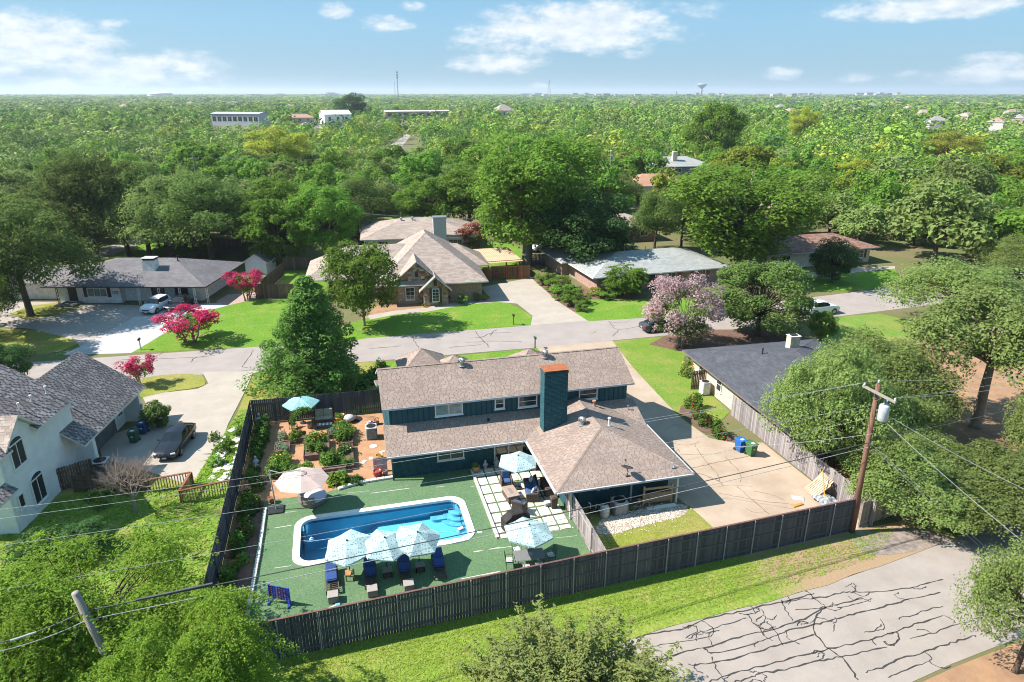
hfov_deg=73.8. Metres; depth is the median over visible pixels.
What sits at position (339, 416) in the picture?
plant pot
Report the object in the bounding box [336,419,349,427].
garden plant
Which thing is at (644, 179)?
house
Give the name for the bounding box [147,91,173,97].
domed arena
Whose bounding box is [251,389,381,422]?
charcoal fence
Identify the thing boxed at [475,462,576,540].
patio
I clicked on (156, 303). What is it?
parked car
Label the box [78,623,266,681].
elm tree
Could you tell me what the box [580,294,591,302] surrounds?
shrub
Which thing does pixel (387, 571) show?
side table
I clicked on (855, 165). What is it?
tree
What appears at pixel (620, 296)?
cottage garden bed
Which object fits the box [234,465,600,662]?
artificial turf
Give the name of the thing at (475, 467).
plant pot
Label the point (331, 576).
sun lounger
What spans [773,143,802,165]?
tree
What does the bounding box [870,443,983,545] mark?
power line
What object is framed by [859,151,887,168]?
tree
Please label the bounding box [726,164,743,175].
tree
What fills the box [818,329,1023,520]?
yard soil
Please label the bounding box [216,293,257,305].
brick terrace
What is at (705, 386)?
air conditioner
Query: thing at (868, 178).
tree
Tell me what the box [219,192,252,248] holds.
tree
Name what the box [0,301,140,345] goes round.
gravel drive
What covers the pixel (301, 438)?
raised bed
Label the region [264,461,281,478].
garden plant
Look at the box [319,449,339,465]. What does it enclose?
garden plant
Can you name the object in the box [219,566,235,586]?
garden plant
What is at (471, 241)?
crape myrtle
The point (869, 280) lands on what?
brown house lawn
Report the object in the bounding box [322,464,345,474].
raised bed
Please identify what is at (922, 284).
oak tree
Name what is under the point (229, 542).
garden plant
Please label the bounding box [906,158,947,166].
tree
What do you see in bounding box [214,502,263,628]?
planting bed
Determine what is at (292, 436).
garden plant
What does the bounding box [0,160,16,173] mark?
tree
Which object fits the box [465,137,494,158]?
tree
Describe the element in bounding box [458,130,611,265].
pecan tree
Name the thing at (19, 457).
window
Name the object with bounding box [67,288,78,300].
door
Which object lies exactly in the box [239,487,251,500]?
garden plant
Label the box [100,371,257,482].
driveway
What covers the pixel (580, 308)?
shrub
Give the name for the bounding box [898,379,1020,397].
power line
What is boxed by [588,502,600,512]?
pool pump
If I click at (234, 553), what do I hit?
garden plant
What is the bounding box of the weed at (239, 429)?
[232,422,242,436]
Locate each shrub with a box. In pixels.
[0,526,72,567]
[49,515,113,555]
[351,380,367,390]
[360,375,375,386]
[368,366,377,377]
[373,357,386,367]
[456,294,468,302]
[473,293,481,300]
[534,273,550,284]
[543,272,556,279]
[543,278,562,292]
[549,284,570,299]
[555,275,571,285]
[560,289,581,305]
[566,284,583,295]
[572,300,588,310]
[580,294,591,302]
[586,287,600,294]
[592,287,618,298]
[684,393,696,408]
[690,400,703,419]
[693,392,703,408]
[696,407,713,428]
[710,417,721,434]
[713,422,728,440]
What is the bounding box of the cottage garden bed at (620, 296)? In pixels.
[532,278,648,311]
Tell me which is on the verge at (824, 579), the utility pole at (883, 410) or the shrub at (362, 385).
the utility pole at (883, 410)
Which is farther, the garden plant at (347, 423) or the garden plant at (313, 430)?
the garden plant at (347, 423)
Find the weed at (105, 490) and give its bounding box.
[99,483,114,497]
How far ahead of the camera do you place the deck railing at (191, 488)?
46.22 m
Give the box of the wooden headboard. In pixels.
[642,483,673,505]
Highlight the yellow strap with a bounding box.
[822,470,824,496]
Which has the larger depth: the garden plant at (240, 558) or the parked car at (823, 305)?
the parked car at (823, 305)
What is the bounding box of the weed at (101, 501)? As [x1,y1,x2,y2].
[92,494,112,510]
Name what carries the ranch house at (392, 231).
on the ground at (892, 251)
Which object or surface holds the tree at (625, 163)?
on the ground at (892, 251)
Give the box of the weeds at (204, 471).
[191,412,248,484]
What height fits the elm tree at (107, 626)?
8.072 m
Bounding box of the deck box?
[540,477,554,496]
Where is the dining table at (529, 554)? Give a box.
[513,548,545,567]
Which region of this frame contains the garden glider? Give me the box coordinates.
[314,408,332,424]
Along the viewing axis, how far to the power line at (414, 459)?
33.17 m
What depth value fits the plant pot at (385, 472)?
49.05 m
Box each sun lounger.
[325,561,339,595]
[363,558,378,589]
[397,554,411,584]
[431,547,446,580]
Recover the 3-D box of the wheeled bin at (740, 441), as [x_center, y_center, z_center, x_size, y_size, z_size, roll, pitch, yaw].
[17.549,7.965,52.514,0.680,1.048,0.950,-9,22,-23]
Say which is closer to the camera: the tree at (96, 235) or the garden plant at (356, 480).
the garden plant at (356, 480)
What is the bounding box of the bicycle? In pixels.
[629,495,653,510]
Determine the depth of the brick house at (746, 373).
60.23 m
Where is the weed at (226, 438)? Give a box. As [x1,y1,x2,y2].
[219,435,234,445]
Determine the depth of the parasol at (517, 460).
46.34 m
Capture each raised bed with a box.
[274,440,290,455]
[288,431,305,443]
[303,436,329,460]
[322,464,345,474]
[327,426,336,438]
[338,443,354,470]
[339,423,352,444]
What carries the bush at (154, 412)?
on the driveway at (210, 406)
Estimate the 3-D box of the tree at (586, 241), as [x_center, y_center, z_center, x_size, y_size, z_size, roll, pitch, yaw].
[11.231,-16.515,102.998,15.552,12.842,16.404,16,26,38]
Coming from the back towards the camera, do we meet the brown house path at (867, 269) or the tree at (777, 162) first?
the tree at (777, 162)
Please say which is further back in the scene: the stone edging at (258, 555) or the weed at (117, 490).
the weed at (117, 490)
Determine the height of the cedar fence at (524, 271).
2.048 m
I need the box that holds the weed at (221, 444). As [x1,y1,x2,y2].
[211,439,230,453]
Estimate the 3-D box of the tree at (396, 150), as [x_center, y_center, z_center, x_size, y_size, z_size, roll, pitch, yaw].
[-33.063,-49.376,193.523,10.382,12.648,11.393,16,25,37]
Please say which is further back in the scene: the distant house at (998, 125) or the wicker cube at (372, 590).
the distant house at (998, 125)
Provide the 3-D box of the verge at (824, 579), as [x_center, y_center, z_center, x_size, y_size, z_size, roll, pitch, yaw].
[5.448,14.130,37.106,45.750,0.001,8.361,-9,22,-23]
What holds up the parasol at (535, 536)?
on the artificial turf
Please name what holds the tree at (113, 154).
on the ground at (892, 251)
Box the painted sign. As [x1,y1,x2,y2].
[373,457,387,470]
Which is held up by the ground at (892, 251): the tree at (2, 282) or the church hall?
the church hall
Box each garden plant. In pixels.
[218,559,238,582]
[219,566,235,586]
[228,530,248,546]
[228,546,242,558]
[229,560,239,571]
[230,530,246,550]
[233,550,250,567]
[235,502,248,521]
[236,515,254,533]
[237,490,254,504]
[238,514,253,527]
[238,520,255,537]
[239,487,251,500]
[242,468,255,479]
[244,502,261,516]
[245,462,261,473]
[245,466,260,484]
[247,491,262,507]
[248,438,257,455]
[249,445,260,463]
[249,474,266,489]
[250,478,264,493]
[251,423,261,438]
[252,440,264,456]
[253,420,263,427]
[254,447,262,458]
[256,434,265,448]
[258,426,269,443]
[259,420,270,433]
[260,413,270,428]
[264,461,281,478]
[265,463,277,477]
[267,450,283,463]
[269,455,280,463]
[271,456,283,463]
[278,433,288,440]
[278,454,291,464]
[278,460,290,471]
[279,460,291,473]
[280,444,288,450]
[281,451,293,460]
[288,432,298,441]
[289,463,300,469]
[302,433,315,445]
[304,442,316,453]
[304,459,314,467]
[305,429,325,441]
[311,434,324,441]
[313,442,327,453]
[315,430,329,441]
[318,450,336,466]
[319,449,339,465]
[326,473,341,488]
[327,427,335,433]
[327,447,337,459]
[331,469,349,487]
[332,428,350,442]
[335,429,347,440]
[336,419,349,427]
[336,423,349,430]
[336,426,351,437]
[336,446,347,455]
[339,457,348,465]
[342,429,353,440]
[343,442,354,452]
[344,477,352,483]
[347,454,355,463]
[349,474,362,485]
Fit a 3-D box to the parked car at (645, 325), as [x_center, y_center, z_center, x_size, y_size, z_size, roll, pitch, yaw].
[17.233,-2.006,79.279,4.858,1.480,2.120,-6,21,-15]
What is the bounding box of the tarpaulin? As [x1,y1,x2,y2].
[811,494,837,504]
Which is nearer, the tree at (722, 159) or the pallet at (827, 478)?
the pallet at (827, 478)
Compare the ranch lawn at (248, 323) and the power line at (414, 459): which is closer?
the power line at (414, 459)
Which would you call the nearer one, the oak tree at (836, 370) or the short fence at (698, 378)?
the oak tree at (836, 370)
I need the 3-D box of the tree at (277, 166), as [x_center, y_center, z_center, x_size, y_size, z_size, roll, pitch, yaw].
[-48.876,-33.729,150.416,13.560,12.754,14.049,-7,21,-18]
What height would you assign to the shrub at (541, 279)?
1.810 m
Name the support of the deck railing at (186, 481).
on the lawn at (63, 495)
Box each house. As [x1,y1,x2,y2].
[0,351,145,534]
[5,256,244,306]
[287,114,313,122]
[305,229,488,305]
[360,215,480,248]
[374,346,694,519]
[493,104,514,115]
[539,246,731,291]
[589,213,654,241]
[624,169,677,193]
[637,151,707,175]
[682,333,957,456]
[746,233,880,268]
[924,116,949,128]
[955,112,974,122]
[985,117,1006,130]
[1003,109,1020,116]
[1008,114,1023,125]
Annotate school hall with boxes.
[210,112,269,125]
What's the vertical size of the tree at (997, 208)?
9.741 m
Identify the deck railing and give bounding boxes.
[147,471,191,491]
[178,472,193,502]
[178,479,229,502]
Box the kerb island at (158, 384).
[139,374,205,396]
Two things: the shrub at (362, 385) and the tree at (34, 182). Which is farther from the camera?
the tree at (34, 182)
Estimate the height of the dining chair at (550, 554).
1.036 m
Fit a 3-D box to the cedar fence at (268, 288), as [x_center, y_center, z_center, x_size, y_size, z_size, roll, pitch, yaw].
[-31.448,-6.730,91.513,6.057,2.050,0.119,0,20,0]
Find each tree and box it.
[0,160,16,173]
[0,163,34,177]
[0,171,28,192]
[0,185,15,193]
[0,189,14,200]
[0,193,57,239]
[0,196,106,316]
[0,262,24,316]
[0,269,9,313]
[0,342,36,374]
[0,517,218,681]
[0,566,108,681]
[4,168,42,183]
[12,148,139,259]
[17,156,44,172]
[17,180,46,193]
[32,159,56,178]
[38,147,79,172]
[51,151,145,255]
[55,217,103,250]
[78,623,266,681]
[86,159,174,255]
[87,583,308,681]
[90,451,172,512]
[95,173,237,257]
[103,150,139,162]
[110,157,141,167]
[121,162,166,176]
[134,169,270,259]
[135,160,178,176]
[152,158,178,174]
[160,139,231,173]
[169,164,189,178]
[172,191,224,239]
[181,172,210,182]
[183,155,213,174]
[196,164,235,179]
[199,165,234,182]
[216,155,255,179]
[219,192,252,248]
[222,151,243,161]
[222,174,256,189]
[228,150,261,178]
[228,181,256,235]
[230,193,318,265]
[234,158,272,183]
[235,275,375,415]
[242,125,318,161]
[242,171,309,255]
[257,152,302,176]
[258,152,275,158]
[267,158,307,184]
[280,178,326,207]
[280,180,366,254]
[294,162,340,189]
[300,153,320,171]
[309,148,354,184]
[317,239,401,325]
[327,167,360,185]
[331,92,371,114]
[334,175,395,234]
[335,171,368,209]
[336,156,362,173]
[337,151,355,159]
[346,158,372,175]
[350,151,382,165]
[356,165,390,197]
[368,160,399,187]
[369,175,406,214]
[375,146,398,161]
[381,144,408,165]
[381,156,407,178]
[389,150,444,201]
[390,172,459,217]
[411,145,435,156]
[424,162,438,176]
[425,148,443,171]
[435,165,490,221]
[439,159,465,171]
[439,164,452,175]
[440,138,472,159]
[446,154,473,163]
[450,592,691,681]
[453,161,470,168]
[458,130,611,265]
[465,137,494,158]
[474,188,501,231]
[478,146,517,163]
[512,135,579,171]
[527,188,643,263]
[558,190,597,229]
[559,174,592,199]
[582,164,636,212]
[596,173,649,209]
[598,150,617,160]
[598,263,649,295]
[604,155,637,175]
[611,167,642,193]
[615,148,645,172]
[627,187,687,248]
[629,143,649,171]
[632,148,669,174]
[642,165,679,232]
[661,157,842,273]
[663,177,706,247]
[675,207,702,238]
[680,100,751,154]
[696,150,710,171]
[704,259,818,336]
[705,146,729,168]
[708,145,752,167]
[714,163,740,175]
[724,144,776,174]
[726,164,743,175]
[753,169,782,181]
[756,335,916,464]
[760,164,805,182]
[765,371,846,425]
[766,178,804,231]
[769,156,800,171]
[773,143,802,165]
[779,158,801,170]
[787,147,813,170]
[788,105,825,134]
[800,175,831,201]
[805,167,836,185]
[806,311,839,341]
[807,190,862,233]
[808,155,844,173]
[808,324,976,422]
[809,236,862,282]
[812,165,831,172]
[818,188,847,227]
[825,416,961,492]
[829,176,868,193]
[830,158,875,176]
[831,202,891,240]
[835,439,1014,535]
[836,165,863,177]
[839,365,955,442]
[842,162,875,176]
[843,156,862,167]
[843,171,859,189]
[845,167,900,208]
[858,175,911,236]
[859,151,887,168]
[866,153,935,188]
[872,254,1023,316]
[883,180,923,200]
[884,174,1008,263]
[891,203,935,245]
[892,280,1023,429]
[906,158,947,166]
[910,150,1000,197]
[914,183,970,200]
[916,432,1023,543]
[917,158,941,166]
[918,158,960,171]
[922,130,989,155]
[935,164,984,179]
[947,200,1022,249]
[949,534,1023,674]
[964,155,999,174]
[970,153,1023,184]
[972,232,1023,279]
[979,205,1023,272]
[985,192,1016,210]
[986,173,1015,195]
[996,179,1023,201]
[996,180,1023,206]
[1001,389,1023,449]
[1002,188,1023,207]
[1006,147,1023,179]
[1007,175,1023,181]
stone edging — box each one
[245,507,266,617]
[338,475,392,489]
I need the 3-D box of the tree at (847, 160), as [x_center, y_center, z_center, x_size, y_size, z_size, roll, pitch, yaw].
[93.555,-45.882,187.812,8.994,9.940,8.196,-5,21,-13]
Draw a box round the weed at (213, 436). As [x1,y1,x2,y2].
[207,430,221,442]
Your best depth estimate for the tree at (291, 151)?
192.51 m
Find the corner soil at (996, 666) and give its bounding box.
[923,640,1023,681]
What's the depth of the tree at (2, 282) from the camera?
71.06 m
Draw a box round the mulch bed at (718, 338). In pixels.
[649,330,786,350]
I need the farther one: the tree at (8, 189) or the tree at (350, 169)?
the tree at (350, 169)
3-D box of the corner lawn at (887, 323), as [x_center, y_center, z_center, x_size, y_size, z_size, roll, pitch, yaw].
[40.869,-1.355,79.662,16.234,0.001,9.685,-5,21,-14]
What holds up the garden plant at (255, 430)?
on the garden ground at (363, 450)
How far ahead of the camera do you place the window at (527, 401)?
51.49 m
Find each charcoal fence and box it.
[195,400,253,624]
[195,498,861,663]
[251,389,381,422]
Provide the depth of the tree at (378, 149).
208.57 m
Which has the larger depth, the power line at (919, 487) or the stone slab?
the stone slab
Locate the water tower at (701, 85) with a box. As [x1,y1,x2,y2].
[697,83,706,94]
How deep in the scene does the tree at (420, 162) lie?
156.97 m
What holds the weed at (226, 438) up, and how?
on the weedy strip
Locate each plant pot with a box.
[268,495,273,503]
[306,421,312,428]
[334,412,342,422]
[373,468,381,477]
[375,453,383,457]
[383,469,387,475]
[471,461,479,472]
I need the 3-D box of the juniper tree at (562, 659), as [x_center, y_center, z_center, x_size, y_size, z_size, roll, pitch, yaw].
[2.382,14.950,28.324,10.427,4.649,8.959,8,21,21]
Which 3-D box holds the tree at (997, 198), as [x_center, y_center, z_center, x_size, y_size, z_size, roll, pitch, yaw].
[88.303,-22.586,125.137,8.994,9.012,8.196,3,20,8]
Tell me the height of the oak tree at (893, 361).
8.351 m
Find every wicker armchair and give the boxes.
[500,469,512,486]
[511,499,527,509]
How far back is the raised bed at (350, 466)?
51.21 m
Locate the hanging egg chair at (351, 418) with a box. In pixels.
[343,397,362,422]
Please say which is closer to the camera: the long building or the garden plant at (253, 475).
the garden plant at (253, 475)
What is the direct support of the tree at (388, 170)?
on the ground at (892, 251)
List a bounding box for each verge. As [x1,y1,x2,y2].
[224,520,958,681]
[237,361,380,412]
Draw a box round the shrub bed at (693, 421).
[679,405,734,440]
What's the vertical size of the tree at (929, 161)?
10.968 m
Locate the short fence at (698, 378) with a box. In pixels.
[690,370,705,388]
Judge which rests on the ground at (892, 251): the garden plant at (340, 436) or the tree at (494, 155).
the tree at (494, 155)
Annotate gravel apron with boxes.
[851,528,949,554]
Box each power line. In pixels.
[0,380,875,518]
[0,383,858,509]
[0,405,870,545]
[0,417,869,589]
[0,442,869,642]
[0,447,867,651]
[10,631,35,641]
[136,582,212,600]
[671,434,868,447]
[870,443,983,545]
[872,405,1023,437]
[874,449,978,545]
[889,416,1022,488]
[890,426,1020,539]
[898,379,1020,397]
[904,385,1022,397]
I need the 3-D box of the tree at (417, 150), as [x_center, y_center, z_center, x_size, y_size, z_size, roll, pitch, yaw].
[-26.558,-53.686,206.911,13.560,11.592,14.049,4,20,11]
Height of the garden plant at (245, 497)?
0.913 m
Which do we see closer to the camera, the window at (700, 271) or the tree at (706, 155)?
the window at (700, 271)
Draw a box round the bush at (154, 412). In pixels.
[138,399,171,427]
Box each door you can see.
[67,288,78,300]
[95,418,116,450]
[249,262,261,271]
[494,443,532,464]
[578,491,592,506]
[648,274,654,287]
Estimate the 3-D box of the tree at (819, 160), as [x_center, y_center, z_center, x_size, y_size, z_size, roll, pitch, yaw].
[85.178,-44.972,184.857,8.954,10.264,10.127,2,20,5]
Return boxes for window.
[9,435,29,472]
[16,491,27,511]
[29,470,49,507]
[86,288,107,296]
[117,410,123,419]
[151,288,164,295]
[174,288,187,295]
[405,287,414,300]
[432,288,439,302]
[435,403,463,417]
[437,450,464,462]
[448,239,461,244]
[494,399,504,410]
[517,395,537,408]
[579,389,597,399]
[667,272,675,279]
[694,270,705,278]
[715,379,721,393]
[783,255,790,263]
[857,250,863,257]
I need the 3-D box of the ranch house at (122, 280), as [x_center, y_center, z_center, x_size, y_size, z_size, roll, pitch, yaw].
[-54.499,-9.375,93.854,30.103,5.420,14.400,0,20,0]
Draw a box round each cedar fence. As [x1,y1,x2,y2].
[255,283,293,297]
[260,263,284,294]
[282,257,318,269]
[482,267,491,279]
[518,265,529,278]
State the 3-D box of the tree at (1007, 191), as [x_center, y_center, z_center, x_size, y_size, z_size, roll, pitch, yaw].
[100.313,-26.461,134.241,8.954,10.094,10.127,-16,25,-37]
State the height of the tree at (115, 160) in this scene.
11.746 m
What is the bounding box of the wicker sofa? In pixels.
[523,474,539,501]
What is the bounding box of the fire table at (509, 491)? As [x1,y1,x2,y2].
[501,485,519,502]
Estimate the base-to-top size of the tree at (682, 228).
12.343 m
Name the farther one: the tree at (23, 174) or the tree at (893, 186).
the tree at (23, 174)
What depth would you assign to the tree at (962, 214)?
104.72 m
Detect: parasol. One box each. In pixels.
[268,467,328,514]
[282,396,319,423]
[325,529,371,575]
[365,529,403,565]
[396,523,439,561]
[499,451,535,489]
[504,517,553,547]
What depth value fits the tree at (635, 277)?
90.99 m
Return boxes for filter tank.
[599,502,609,518]
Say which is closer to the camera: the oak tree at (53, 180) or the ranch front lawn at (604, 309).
the ranch front lawn at (604, 309)
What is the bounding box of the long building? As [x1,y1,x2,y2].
[383,110,448,118]
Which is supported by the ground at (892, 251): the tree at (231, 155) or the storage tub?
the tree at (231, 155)
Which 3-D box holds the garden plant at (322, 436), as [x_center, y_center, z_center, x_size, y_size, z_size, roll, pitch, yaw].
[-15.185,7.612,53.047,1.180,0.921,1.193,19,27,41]
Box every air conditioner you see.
[92,456,110,474]
[365,423,377,439]
[610,495,628,514]
[698,379,710,394]
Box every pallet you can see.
[805,476,830,498]
[810,472,833,493]
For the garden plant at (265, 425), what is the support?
on the garden ground at (363, 450)
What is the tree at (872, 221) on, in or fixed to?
on the ground at (892, 251)
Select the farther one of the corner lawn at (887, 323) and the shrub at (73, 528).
the corner lawn at (887, 323)
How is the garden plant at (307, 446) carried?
in the raised bed at (312, 456)
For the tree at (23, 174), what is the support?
on the ground at (892, 251)
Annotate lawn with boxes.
[0,328,77,355]
[0,479,226,679]
[103,241,206,260]
[132,298,289,352]
[278,269,326,291]
[338,302,531,341]
[348,348,540,413]
[354,213,430,231]
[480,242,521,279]
[575,298,709,320]
[583,505,715,577]
[613,329,750,420]
[806,269,896,291]
[820,314,916,343]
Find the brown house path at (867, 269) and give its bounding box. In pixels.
[801,266,894,276]
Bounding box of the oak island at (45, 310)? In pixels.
[10,302,83,319]
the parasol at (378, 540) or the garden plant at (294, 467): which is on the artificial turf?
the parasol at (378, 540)
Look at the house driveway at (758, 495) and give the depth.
49.66 m
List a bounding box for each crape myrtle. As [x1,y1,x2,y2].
[113,354,157,382]
[151,303,222,342]
[221,268,263,300]
[454,222,485,248]
[641,272,727,347]
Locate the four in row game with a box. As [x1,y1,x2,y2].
[267,584,293,608]
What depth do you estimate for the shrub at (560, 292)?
90.53 m
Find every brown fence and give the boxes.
[56,458,94,489]
[70,475,149,492]
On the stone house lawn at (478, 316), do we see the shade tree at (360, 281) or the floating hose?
the shade tree at (360, 281)
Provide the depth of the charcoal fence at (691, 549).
36.86 m
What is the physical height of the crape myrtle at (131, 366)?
3.045 m
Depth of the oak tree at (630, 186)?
143.85 m
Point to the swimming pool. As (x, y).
(305, 552)
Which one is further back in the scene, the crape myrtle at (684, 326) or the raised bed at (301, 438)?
the crape myrtle at (684, 326)
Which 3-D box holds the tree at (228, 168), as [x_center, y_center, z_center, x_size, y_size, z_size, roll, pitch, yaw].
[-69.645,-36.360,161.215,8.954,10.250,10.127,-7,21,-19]
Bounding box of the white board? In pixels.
[791,495,804,500]
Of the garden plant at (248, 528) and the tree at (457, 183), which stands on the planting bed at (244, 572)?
the garden plant at (248, 528)
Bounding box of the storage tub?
[544,500,549,506]
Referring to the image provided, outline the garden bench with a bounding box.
[317,422,331,428]
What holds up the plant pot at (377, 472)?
on the garden ground at (363, 450)
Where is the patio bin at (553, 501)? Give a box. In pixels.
[550,495,557,508]
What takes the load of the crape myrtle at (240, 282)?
on the brick terrace
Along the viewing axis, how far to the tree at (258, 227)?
104.48 m
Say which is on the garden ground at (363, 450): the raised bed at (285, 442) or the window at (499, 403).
the raised bed at (285, 442)
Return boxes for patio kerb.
[470,469,499,538]
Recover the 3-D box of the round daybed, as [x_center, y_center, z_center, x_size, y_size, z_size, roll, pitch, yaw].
[-13.434,10.456,46.005,1.900,0.800,1.900,-13,24,-32]
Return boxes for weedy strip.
[190,409,251,489]
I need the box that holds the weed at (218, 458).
[206,452,227,466]
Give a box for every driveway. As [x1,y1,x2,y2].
[64,303,226,354]
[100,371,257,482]
[482,278,586,324]
[536,341,868,529]
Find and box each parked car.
[139,294,171,312]
[152,423,196,458]
[163,294,196,309]
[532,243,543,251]
[639,317,672,332]
[810,299,839,313]
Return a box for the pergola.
[473,247,522,278]
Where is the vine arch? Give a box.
[287,404,315,430]
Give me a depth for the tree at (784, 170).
155.54 m
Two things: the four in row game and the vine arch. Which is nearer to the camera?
the four in row game
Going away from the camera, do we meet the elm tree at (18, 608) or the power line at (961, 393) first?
the elm tree at (18, 608)
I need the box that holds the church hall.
[318,110,350,124]
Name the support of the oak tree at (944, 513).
on the ground at (892, 251)
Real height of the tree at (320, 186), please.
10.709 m
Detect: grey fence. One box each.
[566,493,605,565]
[731,395,876,526]
[857,476,983,527]
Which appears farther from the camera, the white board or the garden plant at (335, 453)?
the garden plant at (335, 453)
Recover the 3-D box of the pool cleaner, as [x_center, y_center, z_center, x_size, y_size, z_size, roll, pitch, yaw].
[-3.252,11.941,43.285,0.620,0.270,0.480,-16,25,-37]
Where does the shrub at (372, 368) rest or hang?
on the house front lawn at (474, 356)
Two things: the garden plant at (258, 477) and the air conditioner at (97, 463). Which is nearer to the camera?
the garden plant at (258, 477)
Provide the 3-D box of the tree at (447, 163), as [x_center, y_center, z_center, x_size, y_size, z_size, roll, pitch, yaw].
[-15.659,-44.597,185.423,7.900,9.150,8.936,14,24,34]
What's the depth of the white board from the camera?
46.41 m
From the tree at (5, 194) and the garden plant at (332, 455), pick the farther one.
the tree at (5, 194)
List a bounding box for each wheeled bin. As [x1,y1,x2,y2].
[126,427,140,442]
[135,420,149,433]
[733,436,747,451]
[744,440,758,455]
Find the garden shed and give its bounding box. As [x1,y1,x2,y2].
[243,251,277,273]
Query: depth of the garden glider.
57.17 m
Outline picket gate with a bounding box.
[492,266,517,279]
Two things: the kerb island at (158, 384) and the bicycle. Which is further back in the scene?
the kerb island at (158, 384)
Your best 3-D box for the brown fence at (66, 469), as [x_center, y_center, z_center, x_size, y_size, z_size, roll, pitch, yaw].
[-30.797,9.437,47.535,2.892,1.749,0.119,-18,27,-40]
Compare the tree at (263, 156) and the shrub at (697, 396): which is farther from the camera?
the tree at (263, 156)
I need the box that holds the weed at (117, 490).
[109,483,126,495]
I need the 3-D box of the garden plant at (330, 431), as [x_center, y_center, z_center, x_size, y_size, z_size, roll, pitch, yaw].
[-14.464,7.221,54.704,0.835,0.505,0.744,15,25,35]
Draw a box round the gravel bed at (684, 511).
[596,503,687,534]
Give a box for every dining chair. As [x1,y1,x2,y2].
[504,551,513,568]
[511,544,521,558]
[545,544,556,559]
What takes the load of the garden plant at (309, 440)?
in the raised bed at (312, 456)
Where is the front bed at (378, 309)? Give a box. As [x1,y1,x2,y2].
[361,295,489,318]
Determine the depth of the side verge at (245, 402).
63.54 m
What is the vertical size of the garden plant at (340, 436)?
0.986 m
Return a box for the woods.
[0,93,1023,165]
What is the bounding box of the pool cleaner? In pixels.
[455,526,465,533]
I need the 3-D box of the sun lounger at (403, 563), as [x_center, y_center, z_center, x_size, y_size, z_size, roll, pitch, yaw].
[-6.179,13.025,39.215,0.730,0.616,2.229,-5,21,-13]
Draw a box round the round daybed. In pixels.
[298,488,326,507]
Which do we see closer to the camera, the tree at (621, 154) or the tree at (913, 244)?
the tree at (913, 244)
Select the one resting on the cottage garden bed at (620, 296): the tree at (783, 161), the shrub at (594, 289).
the shrub at (594, 289)
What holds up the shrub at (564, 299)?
on the cottage garden bed at (620, 296)
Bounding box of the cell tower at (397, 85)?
[396,72,398,102]
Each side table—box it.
[345,569,354,581]
[382,566,391,578]
[415,561,424,573]
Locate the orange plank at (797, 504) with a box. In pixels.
[791,502,803,507]
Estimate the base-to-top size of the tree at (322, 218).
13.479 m
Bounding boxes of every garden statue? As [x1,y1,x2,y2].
[253,456,258,465]
[483,460,487,469]
[494,456,498,467]
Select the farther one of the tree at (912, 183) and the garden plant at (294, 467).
the tree at (912, 183)
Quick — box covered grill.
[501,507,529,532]
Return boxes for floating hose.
[301,529,454,541]
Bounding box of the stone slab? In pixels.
[222,463,230,469]
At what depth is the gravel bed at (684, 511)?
44.26 m
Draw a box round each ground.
[0,93,1023,681]
[237,412,391,503]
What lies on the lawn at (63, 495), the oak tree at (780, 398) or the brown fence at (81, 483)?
the brown fence at (81, 483)
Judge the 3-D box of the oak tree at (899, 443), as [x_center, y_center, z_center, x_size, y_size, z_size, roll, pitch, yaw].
[26.035,7.774,46.739,7.147,5.543,8.349,-2,20,-6]
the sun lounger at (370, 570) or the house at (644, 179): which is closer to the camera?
the sun lounger at (370, 570)
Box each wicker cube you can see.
[327,589,338,603]
[367,584,377,597]
[403,578,413,591]
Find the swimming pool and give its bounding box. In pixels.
[292,496,474,565]
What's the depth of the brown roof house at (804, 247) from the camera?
109.00 m
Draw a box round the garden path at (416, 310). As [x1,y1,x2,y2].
[368,299,491,318]
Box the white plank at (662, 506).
[646,503,675,509]
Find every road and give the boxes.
[90,236,144,261]
[388,134,409,149]
[557,514,1023,681]
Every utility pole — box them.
[71,590,118,672]
[848,380,896,532]
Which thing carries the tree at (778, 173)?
on the ground at (892, 251)
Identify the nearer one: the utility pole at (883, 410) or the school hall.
the utility pole at (883, 410)
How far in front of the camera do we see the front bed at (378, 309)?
87.80 m
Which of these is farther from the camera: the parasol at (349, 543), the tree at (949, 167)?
the tree at (949, 167)
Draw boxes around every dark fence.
[163,237,241,249]
[531,253,545,264]
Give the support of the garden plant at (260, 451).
on the garden ground at (363, 450)
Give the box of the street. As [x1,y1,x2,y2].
[13,270,1023,379]
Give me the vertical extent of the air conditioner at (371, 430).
1.075 m
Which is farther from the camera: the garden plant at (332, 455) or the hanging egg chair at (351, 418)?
the hanging egg chair at (351, 418)
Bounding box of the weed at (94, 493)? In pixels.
[83,487,103,502]
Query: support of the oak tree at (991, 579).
on the corner soil at (996, 666)
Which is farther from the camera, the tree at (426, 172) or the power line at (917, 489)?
the tree at (426, 172)
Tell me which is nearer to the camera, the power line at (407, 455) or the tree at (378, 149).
the power line at (407, 455)

